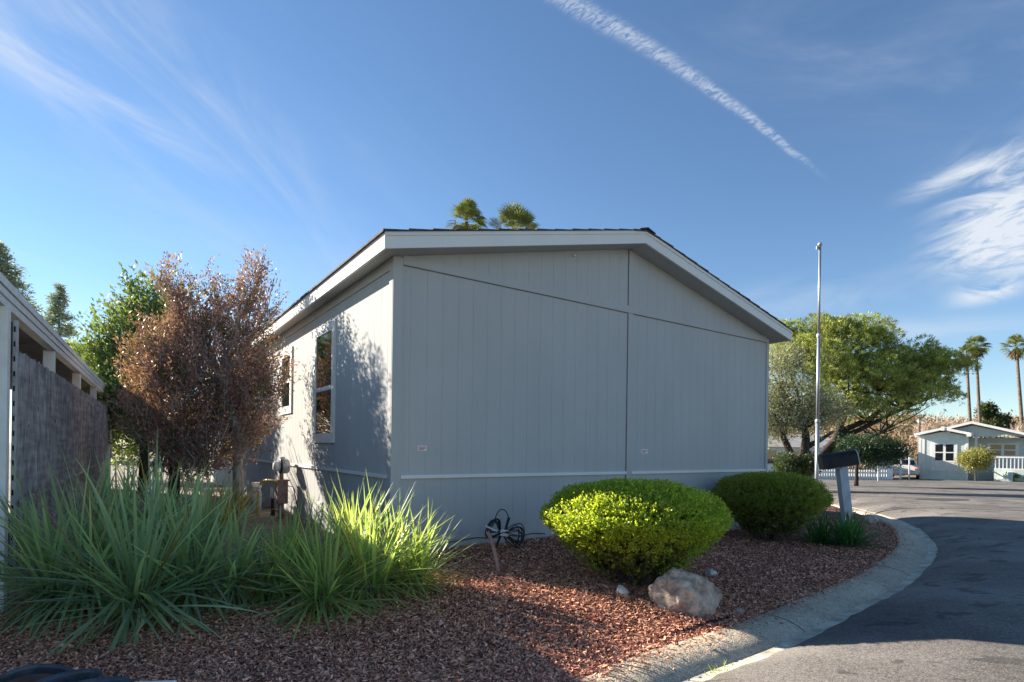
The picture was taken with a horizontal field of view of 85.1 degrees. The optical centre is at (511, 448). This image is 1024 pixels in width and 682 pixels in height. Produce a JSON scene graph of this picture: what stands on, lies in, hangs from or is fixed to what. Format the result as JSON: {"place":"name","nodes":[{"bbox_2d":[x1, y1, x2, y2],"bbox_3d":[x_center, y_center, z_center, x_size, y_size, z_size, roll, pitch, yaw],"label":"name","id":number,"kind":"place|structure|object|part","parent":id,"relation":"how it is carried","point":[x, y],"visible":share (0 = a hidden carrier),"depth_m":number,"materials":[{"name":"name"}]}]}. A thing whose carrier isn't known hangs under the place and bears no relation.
{"place":"outdoors","nodes":[
{"label":"outdoors","id":0,"kind":"place"},
{"bbox_2d":[7,443,893,647],"bbox_3d":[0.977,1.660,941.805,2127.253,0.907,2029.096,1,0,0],"label":"ground","id":1,"kind":"structure","parent":0,"point":[266,515],"depth_m":9.87,"materials":[{"name":"brown soil"}]},
{"bbox_2d":[0,240,53,321],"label":"conifer tree","id":2,"kind":"object","parent":1,"relation":"on","point":[12,275],"visible":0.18,"depth_m":48.47,"materials":[{"name":"green plant"}]},
{"bbox_2d":[0,272,105,612],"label":"neighbour carport","id":3,"kind":"object","parent":1,"relation":"on","point":[43,342],"visible":0.59,"depth_m":5.30,"materials":[{"name":"white paint"}]},
{"bbox_2d":[9,320,112,605],"bbox_3d":[-7.628,0.183,10.055,0.081,2.624,12.742,1,0,-33],"label":"slat fence","id":4,"kind":"object","parent":1,"relation":"on","point":[53,414],"visible":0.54,"depth_m":6.11,"materials":[{"name":"grey wood"}]},
{"bbox_2d":[43,282,82,354],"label":"conifer tree","id":5,"kind":"object","parent":1,"relation":"on","point":[58,304],"visible":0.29,"depth_m":59.76,"materials":[{"name":"green plant"}]},
{"bbox_2d":[66,334,161,470],"bbox_3d":[-13.775,-1.422,19.376,3.861,4.971,3.895,1,0,0],"label":"garden shrub","id":6,"kind":"object","parent":1,"relation":"on","point":[77,350],"visible":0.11,"depth_m":18.68,"materials":[{"name":"green plant"}]},
{"bbox_2d":[68,259,200,491],"bbox_3d":[-9.663,-1.907,14.383,3.305,6.096,2.663,1,0,-31],"label":"broadleaf tree","id":7,"kind":"object","parent":1,"relation":"on","point":[102,350],"visible":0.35,"depth_m":14.01,"materials":[{"name":"green plant"}]},
{"bbox_2d":[96,400,226,513],"bbox_3d":[-6.194,0.200,10.203,2.368,2.103,2.406,1,0,-35],"label":"yucca plant","id":8,"kind":"object","parent":1,"relation":"on","point":[152,465],"visible":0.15,"depth_m":9.90,"materials":[{"name":"green plant"}]},
{"bbox_2d":[98,244,300,526],"bbox_3d":[-4.739,-1.006,8.443,2.666,4.399,2.384,1,0,0],"label":"red leaved tree","id":9,"kind":"object","parent":1,"relation":"on","point":[240,424],"visible":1,"depth_m":8.33,"materials":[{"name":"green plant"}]},
{"bbox_2d":[203,487,232,509],"bbox_3d":[-5.471,0.967,10.400,0.480,0.460,0.400,1,0,-17],"label":"garden bench","id":10,"kind":"object","parent":1,"relation":"on","point":[215,489],"visible":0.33,"depth_m":10.29,"materials":[{"name":"white paint"}]},
{"bbox_2d":[180,473,272,530],"bbox_3d":[-4.242,0.768,8.054,1.315,0.902,1.380,1,0,24],"label":"flax plant","id":11,"kind":"object","parent":1,"relation":"on","point":[235,502],"visible":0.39,"depth_m":8.14,"materials":[{"name":"green plant"}]},
{"bbox_2d":[244,457,297,518],"bbox_3d":[-4.200,0.688,9.575,1.727,1.110,0.388,1,0,33],"label":"utility meter","id":12,"kind":"object","parent":1,"relation":"on","point":[281,466],"visible":0.94,"depth_m":9.39,"materials":[{"name":"metal"}]},
{"bbox_2d":[0,496,920,681],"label":"mulch bed","id":13,"kind":"object","parent":1,"relation":"on","point":[831,509],"visible":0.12,"depth_m":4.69,"materials":[{"name":"brown wood"}]},
{"bbox_2d":[0,664,74,681],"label":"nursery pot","id":14,"kind":"object","parent":13,"relation":"on","point":[32,673],"visible":0.69,"depth_m":2.88,"materials":[{"name":"plastic"}]},
{"bbox_2d":[35,668,102,681],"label":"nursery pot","id":15,"kind":"object","parent":13,"relation":"on","point":[77,675],"visible":0.82,"depth_m":2.71,"materials":[{"name":"plastic"}]},
{"bbox_2d":[79,676,133,681],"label":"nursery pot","id":16,"kind":"object","parent":13,"relation":"on","point":[114,679],"visible":1,"depth_m":2.58,"materials":[{"name":"plastic"}]},
{"bbox_2d":[0,429,303,666],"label":"flax plant","id":17,"kind":"object","parent":13,"relation":"on","point":[128,577],"visible":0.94,"depth_m":4.09,"materials":[{"name":"green plant"}]},
{"bbox_2d":[134,680,176,681],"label":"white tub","id":18,"kind":"object","parent":13,"relation":"on","point":[158,681],"visible":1,"depth_m":2.61,"materials":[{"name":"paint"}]},
{"bbox_2d":[212,473,472,648],"bbox_3d":[-1.405,0.734,4.642,2.172,1.181,2.385,1,0,0],"label":"flax plant","id":19,"kind":"object","parent":13,"relation":"on","point":[319,587],"visible":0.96,"depth_m":4.50,"materials":[{"name":"green plant"}]},
{"bbox_2d":[486,531,500,573],"bbox_3d":[-0.183,1.084,5.610,0.051,0.494,0.257,1,0,-33],"label":"ground pipe","id":20,"kind":"object","parent":13,"relation":"on","point":[490,538],"visible":0.73,"depth_m":5.59,"materials":[{"name":"grey plastic"}]},
{"bbox_2d":[485,509,524,550],"bbox_3d":[-0.083,1.008,6.552,0.592,0.600,0.131,1,0,-35],"label":"cable coil","id":21,"kind":"object","parent":13,"relation":"on","point":[505,532],"visible":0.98,"depth_m":6.55,"materials":[{"name":"black plastic"}]},
{"bbox_2d":[616,585,628,594],"bbox_3d":[0.974,1.250,4.892,0.108,0.107,0.101,1,0,32],"label":"rock","id":22,"kind":"object","parent":13,"relation":"on","point":[621,589],"visible":0.91,"depth_m":4.87,"materials":[{"name":"white stone"}]},
{"bbox_2d":[539,477,733,586],"bbox_3d":[1.189,0.831,5.401,1.886,1.130,1.684,1,0,-17],"label":"clipped shrub","id":23,"kind":"object","parent":13,"relation":"on","point":[657,527],"visible":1,"depth_m":4.94,"materials":[{"name":"green plant"}]},
{"bbox_2d":[648,567,722,618],"bbox_3d":[1.464,1.217,4.729,0.469,0.428,0.482,1,0,-45],"label":"boulder","id":24,"kind":"object","parent":13,"relation":"on","point":[685,592],"visible":0.91,"depth_m":4.62,"materials":[{"name":"beige stone"}]},
{"bbox_2d":[705,569,716,575],"bbox_3d":[2.181,1.362,6.100,0.142,0.097,0.100,1,0,-25],"label":"rock","id":25,"kind":"object","parent":13,"relation":"on","point":[710,572],"visible":0.91,"depth_m":6.07,"materials":[{"name":"white stone"}]},
{"bbox_2d":[733,607,744,613],"bbox_3d":[1.947,1.394,4.801,0.070,0.051,0.105,1,0,-41],"label":"rock","id":26,"kind":"object","parent":13,"relation":"on","point":[740,610],"visible":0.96,"depth_m":4.78,"materials":[{"name":"grey stone"}]},
{"bbox_2d":[710,470,834,541],"bbox_3d":[4.051,0.927,8.754,1.793,1.201,1.735,1,0,0],"label":"clipped shrub","id":27,"kind":"object","parent":13,"relation":"on","point":[781,499],"visible":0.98,"depth_m":8.35,"materials":[{"name":"green plant"}]},
{"bbox_2d":[815,242,821,501],"bbox_3d":[7.666,-1.745,14.000,0.150,6.884,0.117,1,0,0],"label":"flagpole","id":28,"kind":"object","parent":13,"relation":"on","point":[817,419],"visible":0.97,"depth_m":13.97,"materials":[{"name":"silver metal"}]},
{"bbox_2d":[817,449,860,527],"bbox_3d":[5.427,0.841,9.299,0.595,1.677,0.240,1,0,11],"label":"mailbox","id":29,"kind":"object","parent":13,"relation":"on","point":[840,462],"visible":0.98,"depth_m":9.24,"materials":[{"name":"metal"}]},
{"bbox_2d":[788,504,895,549],"bbox_3d":[4.989,1.173,8.539,1.745,0.686,1.515,1,0,0],"label":"lily plant","id":30,"kind":"object","parent":13,"relation":"on","point":[850,534],"visible":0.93,"depth_m":8.37,"materials":[{"name":"green plant"}]},
{"bbox_2d":[864,515,878,523],"bbox_3d":[7.194,1.419,11.179,0.256,0.191,0.282,1,0,16],"label":"rock","id":31,"kind":"object","parent":13,"relation":"on","point":[873,520],"visible":0.88,"depth_m":11.08,"materials":[{"name":"grey stone"}]},
{"bbox_2d":[871,562,884,565],"bbox_3d":[4.574,1.468,6.965,0.171,0.124,0.128,1,0,-17],"label":"rock","id":32,"kind":"object","parent":13,"relation":"on","point":[879,563],"visible":0.35,"depth_m":6.93,"materials":[{"name":"grey stone"}]},
{"bbox_2d":[443,197,488,229],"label":"fan palm","id":33,"kind":"object","parent":1,"relation":"on","point":[465,207],"visible":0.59,"depth_m":45.29,"materials":[{"name":"green plant"}]},
{"bbox_2d":[208,227,793,554],"bbox_3d":[-2.889,-0.871,14.793,7.840,4.662,16.790,1,0,-35],"label":"manufactured home","id":34,"kind":"object","parent":1,"relation":"on","point":[472,382],"visible":0.64,"depth_m":7.43,"materials":[{"name":"paint"}]},
{"bbox_2d":[279,346,292,414],"bbox_3d":[-4.090,-1.211,10.102,0.028,1.170,0.860,1,0,-35],"label":"window","id":35,"kind":"structure","parent":34,"relation":"in","point":[287,402],"depth_m":9.95,"materials":[{"name":"white paint"}]},
{"bbox_2d":[312,318,335,442],"bbox_3d":[-2.767,-0.951,8.193,0.028,1.727,1.050,1,0,-35],"label":"window","id":36,"kind":"structure","parent":34,"relation":"in","point":[324,337],"depth_m":8.15,"materials":[{"name":"glass"}]},
{"bbox_2d":[570,504,927,681],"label":"kerb","id":37,"kind":"structure","parent":1,"relation":"on","point":[735,645],"depth_m":4.45,"materials":[{"name":"concrete"}]},
{"bbox_2d":[607,566,907,681],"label":"kerb joint","id":38,"kind":"object","parent":37,"relation":"on","point":[766,614],"visible":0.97,"depth_m":4.54,"materials":[{"name":"grey concrete"}]},
{"bbox_2d":[819,469,887,479],"bbox_3d":[21.917,1.760,35.935,4.598,0.820,0.070,1,0,0],"label":"picket fence","id":39,"kind":"object","parent":1,"relation":"on","point":[871,477],"visible":0.4,"depth_m":35.90,"materials":[{"name":"white paint"}]},
{"bbox_2d":[769,310,982,477],"bbox_3d":[15.810,-2.278,25.011,9.160,8.384,6.101,1,0,25],"label":"stone pine","id":40,"kind":"object","parent":1,"relation":"on","point":[911,374],"visible":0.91,"depth_m":24.17,"materials":[{"name":"green plant"}]},
{"bbox_2d":[951,343,982,437],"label":"fan palm","id":41,"kind":"object","parent":1,"relation":"on","point":[969,348],"visible":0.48,"depth_m":71.84,"materials":[{"name":"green plant"}]},
{"bbox_2d":[914,421,1023,481],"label":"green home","id":42,"kind":"object","parent":1,"relation":"on","point":[939,448],"visible":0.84,"depth_m":38.80,"materials":[{"name":"wood"}]},
{"bbox_2d":[931,442,956,462],"bbox_3d":[30.244,0.260,39.048,1.430,1.387,0.053,1,0,42],"label":"window","id":43,"kind":"structure","parent":42,"relation":"in","point":[941,451],"depth_m":39.03,"materials":[{"name":"white paint"}]},
{"bbox_2d":[987,443,1019,456],"bbox_3d":[33.980,0.088,38.646,1.712,0.994,0.053,1,0,42],"label":"window","id":44,"kind":"structure","parent":42,"relation":"in","point":[1001,449],"depth_m":38.56,"materials":[{"name":"white glass"}]},
{"bbox_2d":[963,335,991,437],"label":"fan palm","id":45,"kind":"object","parent":1,"relation":"on","point":[980,338],"visible":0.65,"depth_m":71.84,"materials":[{"name":"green plant"}]},
{"bbox_2d":[1000,333,1023,431],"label":"fan palm","id":46,"kind":"object","parent":1,"relation":"on","point":[1016,353],"visible":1,"depth_m":65.88,"materials":[{"name":"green plant"}]},
{"bbox_2d":[0,0,1023,443],"label":"sky","id":47,"kind":"structure","parent":0,"point":[749,136],"materials":[{"name":"blue"}]},
{"bbox_2d":[190,420,974,469],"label":"hill","id":48,"kind":"structure","parent":0,"point":[851,468],"depth_m":89.79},
{"bbox_2d":[768,409,1019,468],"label":"hillside brush","id":49,"kind":"object","parent":48,"relation":"on","point":[906,431],"visible":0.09,"depth_m":93.57,"materials":[{"name":"brown plant"}]},
{"bbox_2d":[912,422,940,445],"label":"bare tree","id":50,"kind":"object","parent":48,"relation":"on","point":[921,431],"visible":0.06,"depth_m":64.61,"materials":[{"name":"brown plant"}]},
{"bbox_2d":[911,411,965,432],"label":"bare tree","id":51,"kind":"object","parent":48,"relation":"on","point":[937,423],"visible":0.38,"depth_m":62.18,"materials":[{"name":"brown plant"}]},
{"bbox_2d":[973,401,1000,424],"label":"evergreen tree","id":52,"kind":"object","parent":48,"relation":"on","point":[989,409],"visible":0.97,"depth_m":73.51,"materials":[{"name":"green plant"}]},
{"bbox_2d":[977,409,1019,437],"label":"evergreen tree","id":53,"kind":"object","parent":48,"relation":"on","point":[1001,421],"visible":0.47,"depth_m":73.04,"materials":[{"name":"green plant"}]},
{"bbox_2d":[1005,420,1023,437],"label":"bare tree","id":54,"kind":"object","parent":48,"relation":"on","point":[1016,428],"visible":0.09,"depth_m":65.70,"materials":[{"name":"brown plant"}]},
{"bbox_2d":[703,479,1023,681],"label":"road","id":55,"kind":"structure","parent":0,"point":[954,612],"depth_m":4.58,"materials":[{"name":"grey asphalt"}]},
{"bbox_2d":[771,446,824,476],"bbox_3d":[9.927,0.759,19.307,1.770,1.694,1.416,1,0,33],"label":"shrub","id":56,"kind":"object","parent":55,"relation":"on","point":[803,465],"visible":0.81,"depth_m":19.14,"materials":[{"name":"green plant"}]},
{"bbox_2d":[681,503,937,681],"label":"gutter","id":57,"kind":"object","parent":55,"relation":"on","point":[930,557],"visible":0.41,"depth_m":4.83,"materials":[{"name":"concrete"}]},
{"bbox_2d":[703,660,733,674],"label":"gutter weed","id":58,"kind":"object","parent":57,"relation":"on","point":[718,668],"visible":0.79,"depth_m":3.70,"materials":[{"name":"green plant"}]},
{"bbox_2d":[768,339,862,457],"bbox_3d":[10.191,-1.289,20.056,4.867,5.828,3.040,1,0,0],"label":"olive tree","id":59,"kind":"object","parent":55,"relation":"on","point":[792,408],"visible":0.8,"depth_m":19.69,"materials":[{"name":"green plant"}]},
{"bbox_2d":[827,430,914,485],"bbox_3d":[15.560,0.460,24.003,3.446,2.521,2.599,1,0,0],"label":"juniper tree","id":60,"kind":"object","parent":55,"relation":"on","point":[878,449],"visible":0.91,"depth_m":23.60,"materials":[{"name":"green plant"}]},
{"bbox_2d":[918,498,968,500],"bbox_3d":[11.616,1.362,15.021,1.535,0.015,0.872,1,0,0],"label":"road patch","id":61,"kind":"object","parent":55,"relation":"on","point":[950,499],"visible":1,"depth_m":14.97,"materials":[{"name":"grey asphalt"}]},
{"bbox_2d":[814,470,938,479],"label":"front yard","id":62,"kind":"structure","parent":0,"point":[912,477],"depth_m":41.73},
{"bbox_2d":[485,201,539,228],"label":"fan palm","id":63,"kind":"object","parent":62,"relation":"on","point":[515,216],"visible":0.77,"depth_m":45.19,"materials":[{"name":"green plant"}]},
{"bbox_2d":[767,434,841,478],"bbox_3d":[17.698,0.594,41.500,11.180,3.438,7.000,1,0,0],"label":"white home","id":64,"kind":"object","parent":62,"relation":"on","point":[796,445],"visible":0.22,"depth_m":38.50,"materials":[{"name":"paint"}]},
{"bbox_2d":[768,449,777,464],"bbox_3d":[17.658,0.562,38.468,1.260,1.060,0.057,1,0,0],"label":"window","id":65,"kind":"structure","parent":64,"relation":"in","point":[771,452],"depth_m":38.44,"materials":[{"name":"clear glass"}]},
{"bbox_2d":[875,461,892,479],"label":"garden wall","id":66,"kind":"structure","parent":62,"relation":"on","point":[890,474],"depth_m":37.00,"materials":[{"name":"white paint"}]},
{"bbox_2d":[866,450,904,478],"bbox_3d":[28.198,1.111,42.148,2.338,2.491,7.300,1,0,36],"label":"white carport","id":67,"kind":"object","parent":62,"relation":"on","point":[900,475],"visible":0.11,"depth_m":38.71,"materials":[{"name":"paint"}]},
{"bbox_2d":[893,459,919,478],"bbox_3d":[28.991,1.452,41.192,1.800,1.430,4.570,1,0,36],"label":"parked car","id":68,"kind":"object","parent":62,"relation":"on","point":[914,468],"visible":0.58,"depth_m":39.51,"materials":[{"name":"silver metal"}]},
{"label":"rear window","id":69,"kind":"part","parent":68,"relation":"part of","materials":[{"name":"black glass"}]},
{"bbox_2d":[904,449,909,479],"bbox_3d":[25.478,1.168,36.100,0.545,2.303,0.280,1,0,0],"label":"post","id":70,"kind":"object","parent":62,"relation":"on","point":[908,468],"visible":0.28,"depth_m":36.06,"materials":[{"name":"white paint"}]},
{"bbox_2d":[917,418,921,464],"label":"utility pole","id":71,"kind":"object","parent":62,"relation":"on","point":[919,423],"visible":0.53,"depth_m":43.95,"materials":[{"name":"white wood"}]},
{"bbox_2d":[955,444,998,480],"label":"round shrub","id":72,"kind":"object","parent":62,"relation":"on","point":[978,459],"visible":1,"depth_m":36.29,"materials":[{"name":"green plant"}]},
{"bbox_2d":[1013,473,1023,481],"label":"flower pot","id":73,"kind":"object","parent":62,"relation":"on","point":[1016,478],"visible":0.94,"depth_m":36.43,"materials":[{"name":"green"}]}
]}

